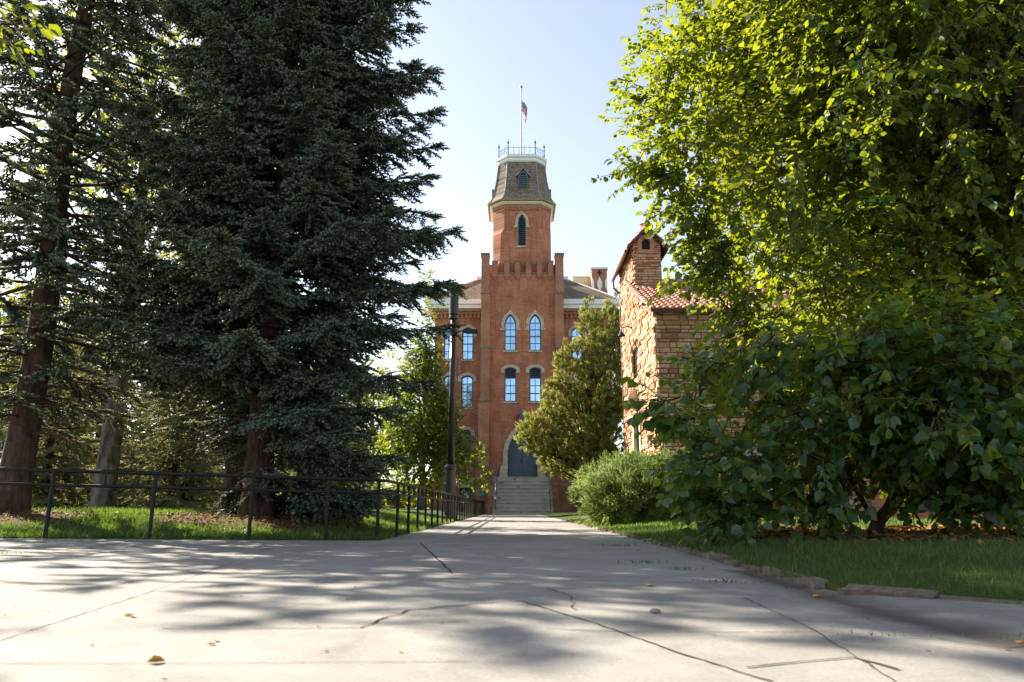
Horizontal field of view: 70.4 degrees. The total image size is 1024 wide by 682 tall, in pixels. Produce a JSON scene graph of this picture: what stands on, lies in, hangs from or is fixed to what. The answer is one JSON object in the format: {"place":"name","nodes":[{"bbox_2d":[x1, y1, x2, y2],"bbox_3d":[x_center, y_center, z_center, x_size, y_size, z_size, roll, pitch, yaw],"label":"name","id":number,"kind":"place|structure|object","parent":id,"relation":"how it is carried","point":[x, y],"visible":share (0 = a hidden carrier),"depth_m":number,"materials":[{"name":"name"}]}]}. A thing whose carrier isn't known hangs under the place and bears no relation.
{"place":"outdoors","nodes":[
{"label":"outdoors","id":0,"kind":"place"},
{"bbox_2d":[0,505,477,540],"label":"lawn","id":1,"kind":"structure","parent":0,"point":[403,510],"depth_m":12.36,"materials":[{"name":"plant"}]},
{"bbox_2d":[0,266,104,439],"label":"broadleaf tree","id":2,"kind":"object","parent":1,"relation":"on","point":[13,298],"visible":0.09,"depth_m":52.38,"materials":[{"name":"green plant"}]},
{"bbox_2d":[0,261,108,509],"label":"spruce tree","id":3,"kind":"object","parent":1,"relation":"on","point":[47,458],"visible":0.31,"depth_m":21.12,"materials":[{"name":"green plant"}]},
{"bbox_2d":[0,301,144,456],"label":"broadleaf tree","id":4,"kind":"object","parent":1,"relation":"on","point":[5,422],"visible":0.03,"depth_m":48.92,"materials":[{"name":"green plant"}]},
{"bbox_2d":[36,224,161,506],"bbox_3d":[-17.681,0.957,31.631,6.820,14.220,6.960,-8,-15,32],"label":"spruce tree","id":5,"kind":"object","parent":1,"relation":"on","point":[86,490],"visible":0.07,"depth_m":30.56,"materials":[{"name":"green plant"}]},
{"bbox_2d":[0,1,216,507],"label":"cottonwood","id":6,"kind":"object","parent":1,"relation":"on","point":[109,454],"visible":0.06,"depth_m":20.25,"materials":[{"name":"green plant"}]},
{"bbox_2d":[0,0,240,513],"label":"blue spruce","id":7,"kind":"object","parent":1,"relation":"on","point":[28,402],"visible":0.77,"depth_m":13.32,"materials":[{"name":"green plant"}]},
{"bbox_2d":[64,252,226,507],"bbox_3d":[-12.257,0.247,27.817,6.629,13.542,6.495,0,-13,0],"label":"spruce tree","id":8,"kind":"object","parent":1,"relation":"on","point":[129,457],"visible":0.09,"depth_m":25.85,"materials":[{"name":"green plant"}]},
{"bbox_2d":[103,298,225,508],"bbox_3d":[-9.320,1.647,20.713,3.572,7.448,3.646,4,-13,-16],"label":"spruce tree","id":9,"kind":"object","parent":1,"relation":"on","point":[173,498],"visible":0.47,"depth_m":19.87,"materials":[{"name":"green plant"}]},
{"bbox_2d":[145,121,201,507],"bbox_3d":[-9.010,-1.194,21.506,4.492,12.846,4.629,8,-15,-31],"label":"slender pine","id":10,"kind":"object","parent":1,"relation":"on","point":[170,256],"visible":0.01,"depth_m":20.65,"materials":[{"name":"brown plant"}]},
{"bbox_2d":[0,508,357,529],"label":"leaf litter","id":11,"kind":"object","parent":1,"relation":"on","point":[211,513],"visible":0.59,"depth_m":12.71,"materials":[{"name":"plant"}]},
{"bbox_2d":[0,467,484,539],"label":"railing","id":12,"kind":"object","parent":1,"relation":"on","point":[52,484],"visible":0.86,"depth_m":10.99,"materials":[{"name":"black metal"}]},
{"bbox_2d":[114,26,375,510],"bbox_3d":[-6.063,-5.027,17.736,5.613,18.540,6.265,3,-13,-13],"label":"blue spruce","id":13,"kind":"object","parent":1,"relation":"on","point":[230,482],"visible":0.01,"depth_m":15.57,"materials":[{"name":"green plant"}]},
{"bbox_2d":[27,0,468,525],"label":"blue spruce","id":14,"kind":"object","parent":1,"relation":"on","point":[253,50],"visible":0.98,"depth_m":13.60,"materials":[{"name":"green plant"}]},
{"bbox_2d":[275,299,394,510],"bbox_3d":[-8.355,2.494,34.154,5.966,12.188,5.845,-1,-13,2],"label":"spruce tree","id":15,"kind":"object","parent":1,"relation":"on","point":[352,484],"visible":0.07,"depth_m":33.85,"materials":[{"name":"green plant"}]},
{"bbox_2d":[340,344,422,502],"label":"broadleaf tree","id":16,"kind":"object","parent":1,"relation":"on","point":[383,401],"visible":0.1,"depth_m":59.24,"materials":[{"name":"green plant"}]},
{"bbox_2d":[370,265,496,509],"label":"maple","id":17,"kind":"object","parent":1,"relation":"on","point":[426,425],"visible":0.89,"depth_m":44.56,"materials":[{"name":"green plant"}]},
{"bbox_2d":[0,0,1017,488],"label":"sky","id":18,"kind":"structure","parent":0,"point":[564,55],"materials":[{"name":"blue"}]},
{"bbox_2d":[0,514,1023,681],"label":"pavement","id":19,"kind":"structure","parent":0,"point":[577,609],"depth_m":3.41,"materials":[{"name":"concrete"}]},
{"bbox_2d":[0,0,66,77],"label":"roadside tree","id":20,"kind":"object","parent":19,"relation":"on","point":[54,29],"visible":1,"depth_m":8.36,"materials":[{"name":"green plant"}]},
{"bbox_2d":[147,655,164,661],"bbox_3d":[-1.175,1.049,2.392,0.042,0.018,0.042,-6,-14,25],"label":"fallen leaf","id":21,"kind":"object","parent":19,"relation":"on","point":[154,658],"visible":1,"depth_m":2.39,"materials":[{"name":"plant"}]},
{"bbox_2d":[443,282,477,519],"bbox_3d":[-2.145,2.404,30.536,1.350,10.170,0.600,0,-13,0],"label":"lamp post","id":22,"kind":"object","parent":19,"relation":"on","point":[450,475],"visible":0.81,"depth_m":30.30,"materials":[{"name":"black metal"}]},
{"bbox_2d":[3,523,1022,679],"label":"leaf litter","id":23,"kind":"object","parent":19,"relation":"on","point":[592,550],"visible":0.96,"depth_m":5.07,"materials":[{"name":"brown plant"}]},
{"bbox_2d":[487,477,558,513],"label":"stone steps","id":24,"kind":"structure","parent":19,"relation":"on","point":[522,495],"depth_m":55.23,"materials":[{"name":"grey stone"}]},
{"bbox_2d":[495,463,496,509],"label":"handrail","id":25,"kind":"object","parent":24,"relation":"on","point":[495,486],"visible":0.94,"depth_m":55.39,"materials":[{"name":"grey metal"}]},
{"bbox_2d":[548,472,550,509],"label":"handrail","id":26,"kind":"object","parent":24,"relation":"on","point":[549,488],"visible":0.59,"depth_m":54.84,"materials":[{"name":"grey metal"}]},
{"bbox_2d":[649,608,660,613],"bbox_3d":[0.695,1.309,3.519,0.060,0.022,0.040,0,-13,0],"label":"pebble","id":27,"kind":"object","parent":19,"relation":"on","point":[655,610],"visible":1,"depth_m":3.51,"materials":[{"name":"stone"}]},
{"bbox_2d":[561,519,1023,604],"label":"kerb","id":28,"kind":"structure","parent":19,"relation":"on","point":[812,582],"depth_m":4.77,"materials":[{"name":"concrete"}]},
{"bbox_2d":[1,543,1023,638],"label":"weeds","id":29,"kind":"object","parent":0,"point":[788,576],"visible":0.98,"depth_m":5.03,"materials":[{"name":"green plant"}]},
{"bbox_2d":[541,512,1023,600],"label":"lawn","id":30,"kind":"structure","parent":0,"point":[835,585],"depth_m":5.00,"materials":[{"name":"plant"}]},
{"bbox_2d":[426,141,618,513],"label":"university hall","id":31,"kind":"structure","parent":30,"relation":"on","point":[519,307],"depth_m":61.32,"materials":[{"name":"red brick"}]},
{"bbox_2d":[444,330,449,360],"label":"window","id":32,"kind":"structure","parent":31,"relation":"in","point":[447,347],"depth_m":62.52,"materials":[{"name":"blue glass"}]},
{"bbox_2d":[441,372,456,389],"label":"window","id":33,"kind":"structure","parent":31,"relation":"in","point":[446,379],"depth_m":61.81,"materials":[{"name":"blue glass"}]},
{"bbox_2d":[456,426,474,461],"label":"window","id":34,"kind":"structure","parent":31,"relation":"in","point":[471,432],"depth_m":60.73,"materials":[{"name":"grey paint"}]},
{"bbox_2d":[460,488,470,503],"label":"window","id":35,"kind":"structure","parent":31,"relation":"in","point":[466,492],"depth_m":59.74,"materials":[{"name":"glass"}]},
{"bbox_2d":[458,372,475,408],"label":"window","id":36,"kind":"structure","parent":31,"relation":"in","point":[467,381],"depth_m":61.68,"materials":[{"name":"blue glass"}]},
{"bbox_2d":[459,325,476,360],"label":"window","id":37,"kind":"structure","parent":31,"relation":"in","point":[468,338],"depth_m":62.58,"materials":[{"name":"blue glass"}]},
{"bbox_2d":[500,310,520,351],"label":"window","id":38,"kind":"structure","parent":31,"relation":"in","point":[510,326],"depth_m":60.74,"materials":[{"name":"blue glass"}]},
{"bbox_2d":[501,364,519,402],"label":"window","id":39,"kind":"structure","parent":31,"relation":"in","point":[510,373],"depth_m":59.80,"materials":[{"name":"blue glass"}]},
{"bbox_2d":[520,85,522,153],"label":"flagpole","id":40,"kind":"object","parent":31,"relation":"on","point":[521,86],"visible":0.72,"depth_m":68.29,"materials":[{"name":"white metal"}]},
{"bbox_2d":[522,101,527,122],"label":"flag","id":41,"kind":"object","parent":40,"relation":"hanging from","point":[524,108],"visible":1,"depth_m":68.46,"materials":[{"name":"multicoloured fabric"}]},
{"bbox_2d":[514,211,529,246],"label":"window","id":42,"kind":"structure","parent":31,"relation":"in","point":[521,223],"depth_m":63.21,"materials":[{"name":"black glass"}]},
{"bbox_2d":[508,431,536,476],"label":"door","id":43,"kind":"structure","parent":31,"relation":"in","point":[520,464],"depth_m":58.52,"materials":[{"name":"blue paint"}]},
{"bbox_2d":[525,310,545,351],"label":"window","id":44,"kind":"structure","parent":31,"relation":"in","point":[534,325],"depth_m":60.74,"materials":[{"name":"blue glass"}]},
{"bbox_2d":[526,364,544,402],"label":"window","id":45,"kind":"structure","parent":31,"relation":"in","point":[534,373],"depth_m":59.82,"materials":[{"name":"blue glass"}]},
{"bbox_2d":[568,325,585,360],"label":"window","id":46,"kind":"structure","parent":31,"relation":"in","point":[572,332],"depth_m":62.65,"materials":[{"name":"blue glass"}]},
{"bbox_2d":[569,373,584,408],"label":"window","id":47,"kind":"structure","parent":31,"relation":"in","point":[571,377],"depth_m":61.73,"materials":[{"name":"grey paint"}]},
{"bbox_2d":[574,488,583,503],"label":"window","id":48,"kind":"structure","parent":31,"relation":"in","point":[578,498],"depth_m":59.67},
{"bbox_2d":[513,287,625,513],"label":"juniper","id":49,"kind":"object","parent":30,"relation":"on","point":[596,394],"visible":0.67,"depth_m":45.54,"materials":[{"name":"green plant"}]},
{"bbox_2d":[567,445,725,525],"bbox_3d":[3.753,4.133,20.427,4.724,2.593,6.321,0,-13,0],"label":"juniper shrub","id":50,"kind":"object","parent":30,"relation":"on","point":[620,489],"visible":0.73,"depth_m":18.46,"materials":[{"name":"green plant"}]},
{"bbox_2d":[611,222,932,516],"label":"stone house","id":51,"kind":"structure","parent":30,"relation":"on","point":[651,333],"depth_m":30.54,"materials":[{"name":"beige stone"}]},
{"bbox_2d":[634,347,638,381],"bbox_3d":[5.745,1.092,33.510,0.230,1.639,1.811,0,-13,0],"label":"window","id":52,"kind":"structure","parent":51,"relation":"in","point":[636,350],"depth_m":33.91,"materials":[{"name":"black glass"}]},
{"bbox_2d":[637,235,654,253],"bbox_3d":[6.325,-4.565,34.318,0.783,0.935,0.150,0,-13,0],"label":"turret window","id":53,"kind":"structure","parent":51,"relation":"in","point":[643,246],"depth_m":34.25,"materials":[{"name":"black"}]},
{"bbox_2d":[698,357,730,406],"bbox_3d":[7.883,1.593,28.388,1.386,2.015,0.230,0,-13,0],"label":"window","id":54,"kind":"structure","parent":51,"relation":"in","point":[703,379],"depth_m":28.44,"materials":[{"name":"black metal"}]},
{"bbox_2d":[736,444,771,490],"bbox_3d":[9.220,4.765,27.660,2.000,1.920,0.230,0,-13,0],"label":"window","id":55,"kind":"structure","parent":51,"relation":"in","point":[753,451],"depth_m":27.84,"materials":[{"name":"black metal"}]},
{"bbox_2d":[590,0,1023,516],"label":"linden","id":56,"kind":"object","parent":30,"relation":"on","point":[854,108],"visible":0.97,"depth_m":12.56,"materials":[{"name":"green plant"}]},
{"bbox_2d":[619,274,1023,546],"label":"linden bush","id":57,"kind":"object","parent":30,"relation":"on","point":[956,450],"visible":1,"depth_m":8.84,"materials":[{"name":"green plant"}]},
{"bbox_2d":[723,522,1023,546],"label":"leaf litter","id":58,"kind":"object","parent":30,"relation":"on","point":[897,531],"visible":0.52,"depth_m":9.18,"materials":[{"name":"plant"}]},
{"bbox_2d":[866,489,980,517],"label":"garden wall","id":59,"kind":"structure","parent":30,"relation":"on","point":[878,502],"depth_m":24.58,"materials":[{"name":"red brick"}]},
{"label":"ground","id":60,"kind":"structure","parent":0,"visible":0},
{"bbox_2d":[60,463,430,507],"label":"wood","id":61,"kind":"object","parent":60,"relation":"on","point":[413,504],"visible":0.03,"depth_m":86.06,"materials":[{"name":"green plant"}]}
]}

